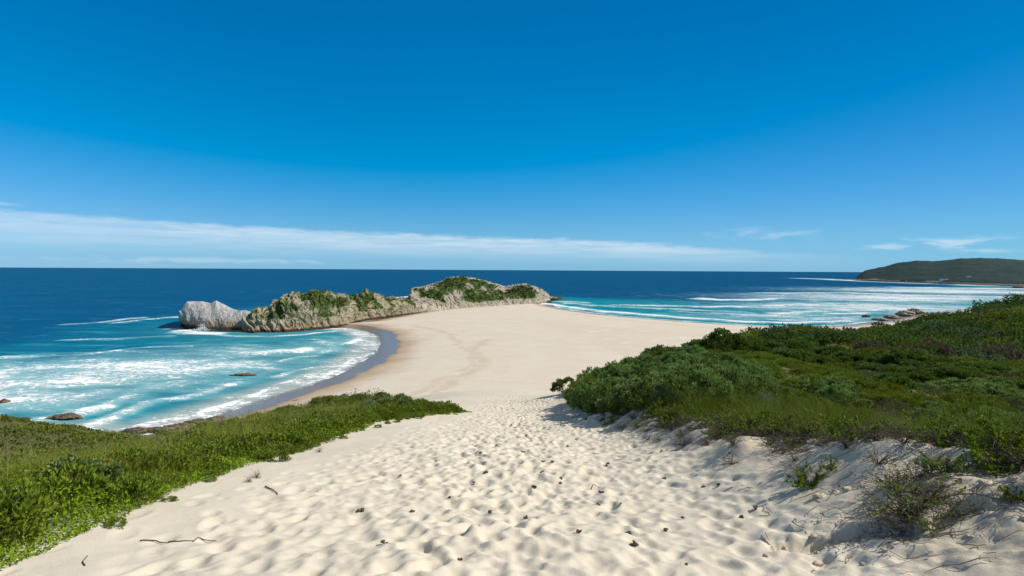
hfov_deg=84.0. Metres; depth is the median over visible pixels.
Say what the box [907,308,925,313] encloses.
rock
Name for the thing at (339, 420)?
creeping plant
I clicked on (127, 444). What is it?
olive shrub
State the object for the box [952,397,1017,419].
olive shrub
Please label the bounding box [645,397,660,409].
bank plant
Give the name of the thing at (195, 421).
rock ledge
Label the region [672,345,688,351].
grey green shrub
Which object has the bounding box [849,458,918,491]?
twig tangle
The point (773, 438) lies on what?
dry plant
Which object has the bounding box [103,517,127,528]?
creeping plant
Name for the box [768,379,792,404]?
grey green shrub
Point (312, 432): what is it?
creeping plant
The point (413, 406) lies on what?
creeping plant
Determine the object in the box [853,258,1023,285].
headland
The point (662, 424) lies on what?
dry plant
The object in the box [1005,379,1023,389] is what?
dark shrub
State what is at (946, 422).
bank plant
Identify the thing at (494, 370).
ground
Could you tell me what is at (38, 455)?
grey green shrub
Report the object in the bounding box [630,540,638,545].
leaf scrap
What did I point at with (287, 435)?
creeping plant
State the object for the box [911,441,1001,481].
bank plant
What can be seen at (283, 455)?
creeping plant
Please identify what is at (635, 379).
grey green shrub
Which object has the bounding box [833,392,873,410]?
grey green shrub
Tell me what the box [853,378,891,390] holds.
olive shrub
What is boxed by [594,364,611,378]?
grey green shrub
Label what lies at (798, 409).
reed tuft
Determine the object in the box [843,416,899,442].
dry plant
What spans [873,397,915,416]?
dry shrub
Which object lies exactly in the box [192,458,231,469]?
creeping plant
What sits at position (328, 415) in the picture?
creeping plant
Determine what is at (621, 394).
grey green shrub
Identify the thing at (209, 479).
creeping plant
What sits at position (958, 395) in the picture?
olive shrub
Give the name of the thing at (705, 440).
dry plant
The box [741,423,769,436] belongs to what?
dry plant
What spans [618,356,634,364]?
grey green shrub
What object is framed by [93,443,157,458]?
creeping plant
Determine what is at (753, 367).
grey green shrub
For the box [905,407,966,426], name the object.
grey green shrub
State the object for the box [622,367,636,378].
grey green shrub
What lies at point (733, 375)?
grey green shrub
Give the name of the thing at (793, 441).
dry plant
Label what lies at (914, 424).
reed tuft
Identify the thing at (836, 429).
bank plant
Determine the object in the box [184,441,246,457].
creeping plant
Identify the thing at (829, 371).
olive shrub
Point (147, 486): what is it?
creeping plant
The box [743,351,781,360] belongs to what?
olive shrub
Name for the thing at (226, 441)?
creeping plant
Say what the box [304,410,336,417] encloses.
creeping plant
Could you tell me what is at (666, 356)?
grey green shrub
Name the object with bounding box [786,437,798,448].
bank plant
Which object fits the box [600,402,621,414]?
bank plant
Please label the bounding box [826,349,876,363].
dark shrub
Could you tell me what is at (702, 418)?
bank plant
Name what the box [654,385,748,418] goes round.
reed tuft
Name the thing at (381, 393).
grey green shrub
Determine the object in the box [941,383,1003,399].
grey green shrub
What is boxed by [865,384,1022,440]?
reed tuft
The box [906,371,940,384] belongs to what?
dark shrub
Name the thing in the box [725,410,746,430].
bank plant
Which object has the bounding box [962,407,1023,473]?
bank plant
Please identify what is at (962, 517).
twig litter
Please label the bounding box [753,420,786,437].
bank plant
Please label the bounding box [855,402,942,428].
reed tuft
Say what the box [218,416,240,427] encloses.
grey green shrub
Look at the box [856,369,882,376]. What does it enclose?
grey green shrub
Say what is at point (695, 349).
grey green shrub
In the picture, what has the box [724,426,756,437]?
dry plant
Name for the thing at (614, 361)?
grey green shrub
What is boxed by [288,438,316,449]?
creeping plant
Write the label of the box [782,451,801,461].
dry plant
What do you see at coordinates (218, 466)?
creeping plant
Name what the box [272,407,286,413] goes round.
grey green shrub
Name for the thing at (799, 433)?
bank plant
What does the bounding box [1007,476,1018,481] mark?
sand lump
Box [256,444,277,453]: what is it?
creeping plant
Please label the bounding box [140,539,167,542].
stick
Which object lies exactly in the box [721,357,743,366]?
grey green shrub
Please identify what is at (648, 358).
grey green shrub
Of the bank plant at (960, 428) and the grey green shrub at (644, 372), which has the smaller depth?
the bank plant at (960, 428)
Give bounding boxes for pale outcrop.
[178,301,252,331]
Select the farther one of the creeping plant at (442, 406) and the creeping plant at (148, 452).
the creeping plant at (442, 406)
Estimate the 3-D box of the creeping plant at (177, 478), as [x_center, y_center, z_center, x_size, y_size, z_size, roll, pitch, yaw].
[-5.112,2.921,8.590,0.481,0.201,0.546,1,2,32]
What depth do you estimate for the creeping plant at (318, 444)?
15.34 m
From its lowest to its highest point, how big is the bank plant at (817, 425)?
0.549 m
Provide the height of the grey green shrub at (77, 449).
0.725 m
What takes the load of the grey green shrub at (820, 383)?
on the ground at (494, 370)
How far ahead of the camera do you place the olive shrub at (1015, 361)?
63.76 m
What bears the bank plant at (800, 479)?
on the ground at (494, 370)
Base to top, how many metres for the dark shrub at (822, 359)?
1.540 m
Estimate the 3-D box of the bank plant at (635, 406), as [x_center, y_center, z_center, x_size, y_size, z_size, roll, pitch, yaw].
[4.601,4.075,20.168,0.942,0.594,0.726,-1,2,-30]
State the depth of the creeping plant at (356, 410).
22.52 m
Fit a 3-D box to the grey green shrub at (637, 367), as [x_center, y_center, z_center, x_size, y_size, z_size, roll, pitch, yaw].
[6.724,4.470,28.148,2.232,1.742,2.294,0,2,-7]
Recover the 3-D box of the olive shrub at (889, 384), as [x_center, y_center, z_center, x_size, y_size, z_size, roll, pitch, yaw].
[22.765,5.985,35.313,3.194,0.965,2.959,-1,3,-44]
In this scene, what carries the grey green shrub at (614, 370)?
on the ground at (494, 370)
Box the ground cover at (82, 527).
[0,387,464,569]
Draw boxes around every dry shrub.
[849,368,880,377]
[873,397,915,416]
[917,385,948,393]
[995,370,1023,377]
[1003,399,1022,414]
[1009,398,1023,408]
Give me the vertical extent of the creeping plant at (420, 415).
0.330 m
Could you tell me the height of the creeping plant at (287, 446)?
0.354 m
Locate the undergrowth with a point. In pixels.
(911, 391)
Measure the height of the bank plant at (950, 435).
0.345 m
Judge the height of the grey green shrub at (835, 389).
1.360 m
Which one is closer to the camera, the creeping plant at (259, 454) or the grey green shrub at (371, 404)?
the creeping plant at (259, 454)
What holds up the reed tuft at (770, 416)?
on the ground at (494, 370)
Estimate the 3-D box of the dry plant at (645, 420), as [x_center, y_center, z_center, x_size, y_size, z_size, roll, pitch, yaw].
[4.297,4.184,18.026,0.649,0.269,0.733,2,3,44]
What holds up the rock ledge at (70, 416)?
in the sea
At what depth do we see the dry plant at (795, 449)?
9.63 m
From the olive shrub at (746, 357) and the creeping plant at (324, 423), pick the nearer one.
the creeping plant at (324, 423)
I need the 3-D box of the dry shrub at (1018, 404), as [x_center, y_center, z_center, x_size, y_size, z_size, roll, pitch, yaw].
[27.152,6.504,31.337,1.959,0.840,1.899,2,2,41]
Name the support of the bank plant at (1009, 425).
on the ground at (494, 370)
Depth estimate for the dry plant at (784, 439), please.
10.43 m
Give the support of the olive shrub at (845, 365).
on the ground at (494, 370)
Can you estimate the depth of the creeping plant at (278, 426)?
16.45 m
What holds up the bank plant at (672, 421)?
on the ground at (494, 370)
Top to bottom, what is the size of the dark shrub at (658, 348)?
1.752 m
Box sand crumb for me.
[813,560,820,565]
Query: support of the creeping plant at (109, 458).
on the ground at (494, 370)
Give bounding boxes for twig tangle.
[838,467,977,539]
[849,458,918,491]
[858,439,901,468]
[859,508,921,539]
[879,466,978,511]
[886,453,942,484]
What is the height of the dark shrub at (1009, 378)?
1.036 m
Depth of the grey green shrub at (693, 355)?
34.15 m
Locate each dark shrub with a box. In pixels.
[550,376,573,393]
[634,350,656,356]
[643,344,675,351]
[653,348,674,355]
[680,339,724,350]
[684,339,704,347]
[698,327,752,351]
[731,340,769,352]
[754,338,784,351]
[767,346,794,357]
[769,348,815,361]
[779,340,815,353]
[785,337,824,348]
[802,354,841,365]
[814,346,855,361]
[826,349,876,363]
[844,361,882,373]
[850,352,886,363]
[856,363,909,375]
[870,348,914,360]
[872,372,922,391]
[878,347,935,366]
[882,364,917,372]
[886,359,936,366]
[896,366,944,380]
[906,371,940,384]
[915,361,975,382]
[917,356,959,362]
[925,365,986,382]
[944,361,991,372]
[946,363,986,377]
[973,362,1010,374]
[1003,376,1017,385]
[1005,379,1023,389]
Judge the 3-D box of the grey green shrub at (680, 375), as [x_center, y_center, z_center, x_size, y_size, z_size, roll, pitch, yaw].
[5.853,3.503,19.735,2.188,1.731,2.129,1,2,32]
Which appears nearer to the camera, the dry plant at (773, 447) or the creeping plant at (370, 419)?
the dry plant at (773, 447)
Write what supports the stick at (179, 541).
on the ground at (494, 370)
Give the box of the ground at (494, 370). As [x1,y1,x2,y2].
[0,304,1023,575]
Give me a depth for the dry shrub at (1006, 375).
53.77 m
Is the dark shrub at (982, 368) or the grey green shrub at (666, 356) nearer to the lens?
the grey green shrub at (666, 356)
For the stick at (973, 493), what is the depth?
5.77 m
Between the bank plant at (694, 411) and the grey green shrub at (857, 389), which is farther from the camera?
the grey green shrub at (857, 389)
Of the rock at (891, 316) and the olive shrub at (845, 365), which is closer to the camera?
the olive shrub at (845, 365)
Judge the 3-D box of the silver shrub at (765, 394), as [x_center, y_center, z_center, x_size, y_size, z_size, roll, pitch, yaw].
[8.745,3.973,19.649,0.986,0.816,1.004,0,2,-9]
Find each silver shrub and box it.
[338,393,349,397]
[753,391,779,409]
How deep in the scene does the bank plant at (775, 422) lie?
11.56 m
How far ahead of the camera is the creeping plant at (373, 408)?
24.45 m
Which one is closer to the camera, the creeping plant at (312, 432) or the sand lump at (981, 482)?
the sand lump at (981, 482)
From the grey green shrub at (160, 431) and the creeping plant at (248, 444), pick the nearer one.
the creeping plant at (248, 444)
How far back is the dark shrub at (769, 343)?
62.67 m
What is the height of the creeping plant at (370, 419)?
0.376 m
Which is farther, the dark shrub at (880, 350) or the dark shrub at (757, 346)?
the dark shrub at (880, 350)
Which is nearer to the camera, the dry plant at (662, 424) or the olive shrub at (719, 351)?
the dry plant at (662, 424)
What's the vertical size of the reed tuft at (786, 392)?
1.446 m
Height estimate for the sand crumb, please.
0.048 m
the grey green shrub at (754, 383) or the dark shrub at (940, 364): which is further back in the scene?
the dark shrub at (940, 364)
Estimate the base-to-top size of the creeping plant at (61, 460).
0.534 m
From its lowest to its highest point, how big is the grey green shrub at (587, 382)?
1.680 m
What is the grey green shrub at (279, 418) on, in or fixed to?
on the ground at (494, 370)
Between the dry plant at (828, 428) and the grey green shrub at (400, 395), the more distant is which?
the grey green shrub at (400, 395)
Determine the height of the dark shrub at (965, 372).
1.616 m
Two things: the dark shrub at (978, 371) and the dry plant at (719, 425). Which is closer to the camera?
the dry plant at (719, 425)
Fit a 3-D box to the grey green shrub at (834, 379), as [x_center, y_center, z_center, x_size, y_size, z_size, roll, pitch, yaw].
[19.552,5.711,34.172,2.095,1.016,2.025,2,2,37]
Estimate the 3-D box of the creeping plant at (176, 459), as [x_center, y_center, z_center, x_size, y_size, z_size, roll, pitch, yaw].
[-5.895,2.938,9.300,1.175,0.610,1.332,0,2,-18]
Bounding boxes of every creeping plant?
[0,479,58,547]
[0,491,15,521]
[0,521,33,543]
[1,464,40,484]
[13,476,76,521]
[20,460,112,514]
[32,455,110,470]
[33,454,130,478]
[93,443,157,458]
[103,445,151,465]
[103,446,163,475]
[103,471,164,509]
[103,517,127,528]
[123,448,192,477]
[160,472,193,488]
[160,495,178,501]
[163,442,193,450]
[173,444,219,470]
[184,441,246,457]
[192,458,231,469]
[197,461,228,475]
[199,436,253,452]
[199,470,221,477]
[202,476,216,482]
[211,434,248,442]
[234,431,271,443]
[236,440,255,450]
[239,446,252,456]
[246,449,272,458]
[248,437,272,449]
[249,451,266,461]
[253,425,271,433]
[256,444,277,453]
[262,428,309,447]
[263,419,292,428]
[263,449,291,461]
[267,424,299,432]
[268,442,298,454]
[279,436,306,443]
[286,421,309,432]
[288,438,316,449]
[289,418,323,432]
[293,414,324,420]
[295,426,317,436]
[295,445,304,452]
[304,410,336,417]
[307,410,332,418]
[307,419,332,431]
[309,418,335,428]
[311,431,336,442]
[312,439,320,446]
[323,412,351,418]
[328,416,352,429]
[329,428,342,435]
[333,433,343,437]
[342,414,366,423]
[342,417,359,430]
[344,406,368,416]
[358,414,378,423]
[359,409,380,419]
[362,405,379,411]
[370,407,390,420]
[385,408,403,419]
[402,412,412,419]
[403,400,425,412]
[408,411,420,417]
[413,413,423,419]
[435,409,446,414]
[437,402,450,411]
[447,403,463,410]
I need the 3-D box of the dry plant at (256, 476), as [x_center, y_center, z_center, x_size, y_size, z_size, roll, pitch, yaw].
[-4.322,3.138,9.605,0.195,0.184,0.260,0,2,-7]
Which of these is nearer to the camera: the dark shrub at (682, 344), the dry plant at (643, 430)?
the dry plant at (643, 430)
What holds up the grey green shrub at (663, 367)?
on the ground at (494, 370)
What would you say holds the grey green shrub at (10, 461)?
on the ground at (494, 370)
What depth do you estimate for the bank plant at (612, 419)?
21.07 m
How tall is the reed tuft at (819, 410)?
0.929 m
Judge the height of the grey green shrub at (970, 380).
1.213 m
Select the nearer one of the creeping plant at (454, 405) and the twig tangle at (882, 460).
the twig tangle at (882, 460)
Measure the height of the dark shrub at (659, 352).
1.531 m
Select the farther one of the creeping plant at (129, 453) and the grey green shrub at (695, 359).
the grey green shrub at (695, 359)
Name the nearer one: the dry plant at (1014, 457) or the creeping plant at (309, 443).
the dry plant at (1014, 457)
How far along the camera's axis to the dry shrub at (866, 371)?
39.52 m
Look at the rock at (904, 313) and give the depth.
515.09 m
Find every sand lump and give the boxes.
[812,493,825,498]
[830,489,838,493]
[842,486,851,492]
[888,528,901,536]
[978,479,992,486]
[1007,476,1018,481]
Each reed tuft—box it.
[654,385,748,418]
[667,385,760,412]
[692,376,769,409]
[704,385,787,408]
[707,389,777,418]
[726,394,819,424]
[734,385,810,415]
[746,372,816,408]
[757,394,838,422]
[762,396,901,426]
[771,399,826,420]
[784,392,920,427]
[790,400,855,419]
[829,405,914,427]
[854,401,953,424]
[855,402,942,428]
[863,406,980,441]
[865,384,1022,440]
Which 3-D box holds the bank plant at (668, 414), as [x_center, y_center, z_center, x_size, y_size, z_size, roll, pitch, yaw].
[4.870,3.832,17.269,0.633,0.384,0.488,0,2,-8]
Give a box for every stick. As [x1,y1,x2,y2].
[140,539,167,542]
[168,540,192,542]
[937,493,1007,498]
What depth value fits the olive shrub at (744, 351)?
47.97 m
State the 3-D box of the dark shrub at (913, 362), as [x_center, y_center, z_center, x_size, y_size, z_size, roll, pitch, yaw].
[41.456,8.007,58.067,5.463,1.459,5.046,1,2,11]
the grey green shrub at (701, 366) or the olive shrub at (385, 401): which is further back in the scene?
the olive shrub at (385, 401)
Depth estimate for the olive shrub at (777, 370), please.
34.67 m
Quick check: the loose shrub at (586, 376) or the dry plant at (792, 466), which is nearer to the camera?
the dry plant at (792, 466)
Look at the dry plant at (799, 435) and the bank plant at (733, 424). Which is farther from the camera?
the bank plant at (733, 424)
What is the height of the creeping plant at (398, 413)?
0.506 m
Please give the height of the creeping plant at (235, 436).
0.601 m
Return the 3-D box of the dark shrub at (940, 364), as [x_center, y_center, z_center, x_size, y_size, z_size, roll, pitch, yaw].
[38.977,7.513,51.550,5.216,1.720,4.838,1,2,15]
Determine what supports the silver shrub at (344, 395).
on the ground at (494, 370)
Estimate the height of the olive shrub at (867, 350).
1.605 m
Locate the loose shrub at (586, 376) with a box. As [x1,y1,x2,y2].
[567,372,596,407]
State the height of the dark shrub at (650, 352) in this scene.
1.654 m
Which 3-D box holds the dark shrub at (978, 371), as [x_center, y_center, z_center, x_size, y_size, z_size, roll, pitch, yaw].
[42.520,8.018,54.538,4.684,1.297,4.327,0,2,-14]
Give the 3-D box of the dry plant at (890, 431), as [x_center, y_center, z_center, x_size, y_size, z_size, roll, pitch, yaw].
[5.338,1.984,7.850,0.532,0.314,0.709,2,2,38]
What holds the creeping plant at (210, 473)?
on the ground at (494, 370)
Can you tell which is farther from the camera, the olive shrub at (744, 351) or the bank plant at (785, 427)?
the olive shrub at (744, 351)
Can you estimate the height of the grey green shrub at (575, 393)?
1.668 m
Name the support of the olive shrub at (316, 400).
on the ground at (494, 370)
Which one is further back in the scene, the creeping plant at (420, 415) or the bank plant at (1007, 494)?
the creeping plant at (420, 415)
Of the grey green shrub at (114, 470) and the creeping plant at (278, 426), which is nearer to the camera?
the grey green shrub at (114, 470)
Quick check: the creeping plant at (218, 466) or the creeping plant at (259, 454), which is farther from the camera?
the creeping plant at (259, 454)
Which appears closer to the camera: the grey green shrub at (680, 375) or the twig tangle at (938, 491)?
the twig tangle at (938, 491)
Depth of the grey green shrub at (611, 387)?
24.63 m
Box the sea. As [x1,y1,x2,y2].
[0,267,1023,434]
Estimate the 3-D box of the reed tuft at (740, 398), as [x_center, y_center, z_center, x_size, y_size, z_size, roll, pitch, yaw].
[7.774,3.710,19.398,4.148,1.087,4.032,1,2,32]
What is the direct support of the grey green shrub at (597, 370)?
on the ground at (494, 370)
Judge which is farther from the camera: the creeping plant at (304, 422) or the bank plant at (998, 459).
the creeping plant at (304, 422)
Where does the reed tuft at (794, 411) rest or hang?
on the ground at (494, 370)
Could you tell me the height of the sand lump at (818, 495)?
0.105 m
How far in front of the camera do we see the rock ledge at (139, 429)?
137.13 m
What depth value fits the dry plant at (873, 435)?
8.05 m
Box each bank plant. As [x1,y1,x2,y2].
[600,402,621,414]
[606,414,619,423]
[629,394,648,410]
[629,397,649,408]
[630,421,641,427]
[640,404,663,416]
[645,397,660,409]
[647,409,663,419]
[651,398,668,414]
[656,415,678,428]
[659,404,682,418]
[661,407,676,419]
[671,410,690,424]
[683,414,724,427]
[691,405,706,419]
[700,418,731,438]
[724,416,749,432]
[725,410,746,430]
[733,409,764,431]
[736,422,764,436]
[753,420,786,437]
[758,418,788,433]
[760,405,785,425]
[763,412,803,435]
[772,420,800,436]
[780,411,811,431]
[785,462,828,489]
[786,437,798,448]
[793,421,816,439]
[794,408,831,435]
[808,410,886,441]
[812,419,841,440]
[816,422,857,441]
[817,415,851,430]
[818,455,840,471]
[827,416,844,438]
[839,407,881,427]
[859,416,933,440]
[894,410,981,447]
[908,413,974,439]
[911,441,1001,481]
[913,457,938,471]
[920,423,978,445]
[931,419,978,447]
[948,415,1004,455]
[955,423,1023,460]
[961,441,1022,470]
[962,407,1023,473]
[976,411,1023,453]
[985,466,1009,477]
[989,476,1023,501]
[995,424,1017,441]
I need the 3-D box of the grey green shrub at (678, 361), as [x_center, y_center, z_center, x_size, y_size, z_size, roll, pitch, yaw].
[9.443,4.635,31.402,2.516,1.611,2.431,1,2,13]
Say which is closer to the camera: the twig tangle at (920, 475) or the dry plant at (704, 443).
the twig tangle at (920, 475)
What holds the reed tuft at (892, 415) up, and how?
on the ground at (494, 370)
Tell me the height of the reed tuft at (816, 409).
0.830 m
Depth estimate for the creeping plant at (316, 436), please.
16.14 m
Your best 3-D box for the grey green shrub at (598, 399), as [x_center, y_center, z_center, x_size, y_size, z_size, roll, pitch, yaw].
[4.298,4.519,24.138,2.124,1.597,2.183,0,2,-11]
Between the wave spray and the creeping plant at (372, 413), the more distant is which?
the wave spray
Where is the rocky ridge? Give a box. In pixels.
[241,288,420,332]
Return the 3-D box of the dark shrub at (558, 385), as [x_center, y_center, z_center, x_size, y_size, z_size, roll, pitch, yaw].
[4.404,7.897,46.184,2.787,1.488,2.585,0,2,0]
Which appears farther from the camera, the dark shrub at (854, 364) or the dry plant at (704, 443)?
the dark shrub at (854, 364)
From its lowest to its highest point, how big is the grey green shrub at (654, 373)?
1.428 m
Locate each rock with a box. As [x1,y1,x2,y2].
[0,398,10,403]
[230,373,257,375]
[871,318,887,320]
[883,314,900,318]
[895,310,915,315]
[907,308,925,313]
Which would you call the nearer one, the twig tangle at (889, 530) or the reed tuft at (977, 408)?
the twig tangle at (889, 530)
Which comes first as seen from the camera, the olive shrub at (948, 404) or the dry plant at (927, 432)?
the dry plant at (927, 432)
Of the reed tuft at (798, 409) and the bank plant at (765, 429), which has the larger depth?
the reed tuft at (798, 409)
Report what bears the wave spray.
on the sea
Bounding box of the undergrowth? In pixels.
[577,319,1023,455]
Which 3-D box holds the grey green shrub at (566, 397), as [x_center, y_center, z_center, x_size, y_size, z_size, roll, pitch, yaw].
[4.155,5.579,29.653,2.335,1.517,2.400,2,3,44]
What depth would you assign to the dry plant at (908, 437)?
7.48 m
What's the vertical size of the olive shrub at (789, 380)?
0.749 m
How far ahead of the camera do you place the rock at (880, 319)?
467.48 m
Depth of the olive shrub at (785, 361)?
42.96 m
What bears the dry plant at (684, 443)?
on the ground at (494, 370)
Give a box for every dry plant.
[248,469,261,478]
[634,416,651,423]
[634,424,652,433]
[647,434,663,440]
[654,418,671,429]
[669,434,696,448]
[672,415,690,425]
[672,419,695,428]
[691,419,707,429]
[692,433,724,445]
[694,438,713,446]
[696,416,731,433]
[698,426,734,440]
[713,427,755,447]
[717,452,741,465]
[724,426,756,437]
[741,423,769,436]
[755,419,771,435]
[755,429,781,445]
[755,437,791,453]
[769,451,823,478]
[773,443,794,453]
[776,423,812,443]
[776,429,810,447]
[777,430,791,444]
[780,440,806,453]
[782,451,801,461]
[785,429,815,442]
[795,428,841,446]
[805,429,840,447]
[812,416,843,437]
[832,429,869,448]
[842,418,901,441]
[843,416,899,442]
[876,421,917,439]
[881,419,927,447]
[894,423,942,442]
[920,422,987,446]
[952,439,1023,472]
[963,429,1023,471]
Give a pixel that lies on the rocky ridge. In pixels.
(302, 314)
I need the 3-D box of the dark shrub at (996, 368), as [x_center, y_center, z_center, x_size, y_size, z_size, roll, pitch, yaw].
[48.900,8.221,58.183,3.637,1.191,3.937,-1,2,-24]
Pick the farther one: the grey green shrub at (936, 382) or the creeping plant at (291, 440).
the grey green shrub at (936, 382)
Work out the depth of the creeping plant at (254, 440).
14.09 m
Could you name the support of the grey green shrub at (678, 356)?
on the ground at (494, 370)
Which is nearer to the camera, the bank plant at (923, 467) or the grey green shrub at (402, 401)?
the bank plant at (923, 467)
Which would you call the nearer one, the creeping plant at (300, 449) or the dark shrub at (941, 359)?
the creeping plant at (300, 449)
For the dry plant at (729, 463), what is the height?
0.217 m
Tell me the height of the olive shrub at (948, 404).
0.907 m
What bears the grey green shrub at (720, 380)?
on the ground at (494, 370)
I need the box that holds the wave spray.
[188,323,209,330]
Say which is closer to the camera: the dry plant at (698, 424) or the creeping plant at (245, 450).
the creeping plant at (245, 450)
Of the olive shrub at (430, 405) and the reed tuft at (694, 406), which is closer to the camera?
the reed tuft at (694, 406)
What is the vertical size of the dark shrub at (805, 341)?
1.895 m
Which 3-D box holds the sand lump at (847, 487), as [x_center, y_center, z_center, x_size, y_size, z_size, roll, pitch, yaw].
[4.189,2.514,7.080,0.164,0.085,0.104,0,2,0]
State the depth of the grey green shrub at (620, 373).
30.60 m
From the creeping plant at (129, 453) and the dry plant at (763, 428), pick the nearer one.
the creeping plant at (129, 453)
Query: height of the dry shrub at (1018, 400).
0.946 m
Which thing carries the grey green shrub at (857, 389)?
on the ground at (494, 370)
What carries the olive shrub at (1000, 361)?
on the ground at (494, 370)
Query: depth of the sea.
507.10 m
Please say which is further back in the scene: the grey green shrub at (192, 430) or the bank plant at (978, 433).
the grey green shrub at (192, 430)
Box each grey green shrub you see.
[0,458,22,467]
[29,452,48,458]
[42,453,124,501]
[71,444,99,453]
[116,433,151,444]
[150,429,180,440]
[169,427,208,441]
[182,418,218,432]
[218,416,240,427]
[269,414,285,425]
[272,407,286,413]
[365,403,387,407]
[374,391,390,399]
[392,393,411,402]
[397,398,417,407]
[563,385,585,408]
[568,377,595,409]
[569,381,604,414]
[577,366,604,378]
[579,382,596,411]
[588,377,622,411]
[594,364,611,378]
[601,359,618,369]
[603,363,629,377]
[603,375,627,404]
[609,376,665,404]
[610,374,650,404]
[617,368,628,377]
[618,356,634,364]
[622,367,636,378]
[628,361,659,379]
[634,354,655,364]
[635,353,655,361]
[636,367,665,378]
[644,368,676,401]
[648,363,714,406]
[656,351,682,361]
[657,364,671,374]
[663,358,690,364]
[666,352,692,362]
[667,359,717,399]
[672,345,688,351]
[678,368,736,406]
[683,343,703,355]
[686,356,713,369]
[688,353,703,358]
[697,351,719,357]
[702,364,749,399]
[717,352,747,366]
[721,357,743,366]
[725,377,769,405]
[729,364,752,374]
[735,360,779,384]
[740,372,783,399]
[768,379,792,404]
[797,379,832,397]
[814,383,860,401]
[819,376,856,389]
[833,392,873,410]
[843,383,863,394]
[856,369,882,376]
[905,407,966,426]
[914,400,949,415]
[918,379,962,392]
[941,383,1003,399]
[945,377,992,391]
[963,405,1015,422]
[969,381,1023,402]
[978,375,1017,388]
[1003,414,1023,428]
[1004,395,1023,408]
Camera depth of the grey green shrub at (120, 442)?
22.16 m
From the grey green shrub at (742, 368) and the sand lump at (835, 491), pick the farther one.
the grey green shrub at (742, 368)
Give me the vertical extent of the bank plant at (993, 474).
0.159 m
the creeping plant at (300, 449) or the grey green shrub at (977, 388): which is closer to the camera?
the creeping plant at (300, 449)
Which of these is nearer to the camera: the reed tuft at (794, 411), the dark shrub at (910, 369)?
the reed tuft at (794, 411)
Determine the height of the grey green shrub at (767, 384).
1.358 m
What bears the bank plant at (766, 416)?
on the ground at (494, 370)
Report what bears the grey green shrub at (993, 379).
on the ground at (494, 370)
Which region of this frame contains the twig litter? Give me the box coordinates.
[586,409,1023,572]
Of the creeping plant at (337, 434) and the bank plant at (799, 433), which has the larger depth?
the creeping plant at (337, 434)
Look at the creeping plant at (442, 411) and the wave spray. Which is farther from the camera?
the wave spray
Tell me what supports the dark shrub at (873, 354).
on the ground at (494, 370)
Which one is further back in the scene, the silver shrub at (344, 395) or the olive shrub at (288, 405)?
the silver shrub at (344, 395)
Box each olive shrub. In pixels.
[14,417,31,421]
[121,440,136,448]
[282,404,297,410]
[308,395,336,404]
[329,397,352,405]
[348,394,367,400]
[375,397,395,404]
[421,402,439,411]
[705,348,729,353]
[725,349,761,358]
[737,355,758,360]
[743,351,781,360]
[749,359,786,379]
[770,357,813,367]
[780,377,812,387]
[788,366,819,375]
[792,364,832,374]
[797,373,830,382]
[821,360,860,370]
[821,367,857,377]
[828,370,869,384]
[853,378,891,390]
[856,345,890,352]
[858,390,903,408]
[862,376,906,390]
[879,391,926,408]
[887,388,928,406]
[918,399,968,415]
[924,393,942,402]
[938,390,987,403]
[948,355,987,363]
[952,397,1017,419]
[968,359,1022,370]
[1000,387,1023,398]
[1006,359,1023,364]
[1009,367,1023,378]
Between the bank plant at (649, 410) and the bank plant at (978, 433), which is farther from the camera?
the bank plant at (649, 410)
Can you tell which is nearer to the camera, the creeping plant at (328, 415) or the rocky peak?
the creeping plant at (328, 415)
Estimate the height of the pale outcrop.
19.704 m
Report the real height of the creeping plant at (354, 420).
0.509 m
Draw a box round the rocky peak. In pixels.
[408,276,549,312]
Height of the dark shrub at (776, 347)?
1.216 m
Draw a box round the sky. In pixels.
[0,0,1023,271]
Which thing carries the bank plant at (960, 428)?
on the ground at (494, 370)
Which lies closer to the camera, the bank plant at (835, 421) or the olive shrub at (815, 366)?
the bank plant at (835, 421)
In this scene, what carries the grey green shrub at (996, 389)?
on the ground at (494, 370)
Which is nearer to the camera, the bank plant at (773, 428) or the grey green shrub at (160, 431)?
the bank plant at (773, 428)
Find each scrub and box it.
[247,275,544,319]
[687,293,1023,362]
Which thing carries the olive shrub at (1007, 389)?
on the ground at (494, 370)
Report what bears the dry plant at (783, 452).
on the ground at (494, 370)
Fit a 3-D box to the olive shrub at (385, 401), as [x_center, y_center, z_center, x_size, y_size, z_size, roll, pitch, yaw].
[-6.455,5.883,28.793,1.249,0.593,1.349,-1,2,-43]
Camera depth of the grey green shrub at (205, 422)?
20.16 m
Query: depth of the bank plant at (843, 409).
10.03 m
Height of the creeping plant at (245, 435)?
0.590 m
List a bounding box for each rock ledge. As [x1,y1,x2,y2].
[46,413,81,419]
[119,426,150,433]
[146,426,175,432]
[163,423,194,428]
[184,418,206,423]
[205,416,225,419]
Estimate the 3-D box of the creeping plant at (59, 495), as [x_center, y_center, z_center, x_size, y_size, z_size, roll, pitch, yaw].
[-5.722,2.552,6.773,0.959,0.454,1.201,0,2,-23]
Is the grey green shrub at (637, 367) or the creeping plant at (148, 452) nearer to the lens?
the creeping plant at (148, 452)
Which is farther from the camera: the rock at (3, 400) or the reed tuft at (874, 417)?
the rock at (3, 400)
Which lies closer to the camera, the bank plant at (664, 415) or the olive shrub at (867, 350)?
the bank plant at (664, 415)
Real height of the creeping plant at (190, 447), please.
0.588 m
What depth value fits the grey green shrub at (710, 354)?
37.38 m
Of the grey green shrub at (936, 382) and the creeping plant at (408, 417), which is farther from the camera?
the grey green shrub at (936, 382)
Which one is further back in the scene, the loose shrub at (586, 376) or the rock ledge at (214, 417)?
the rock ledge at (214, 417)

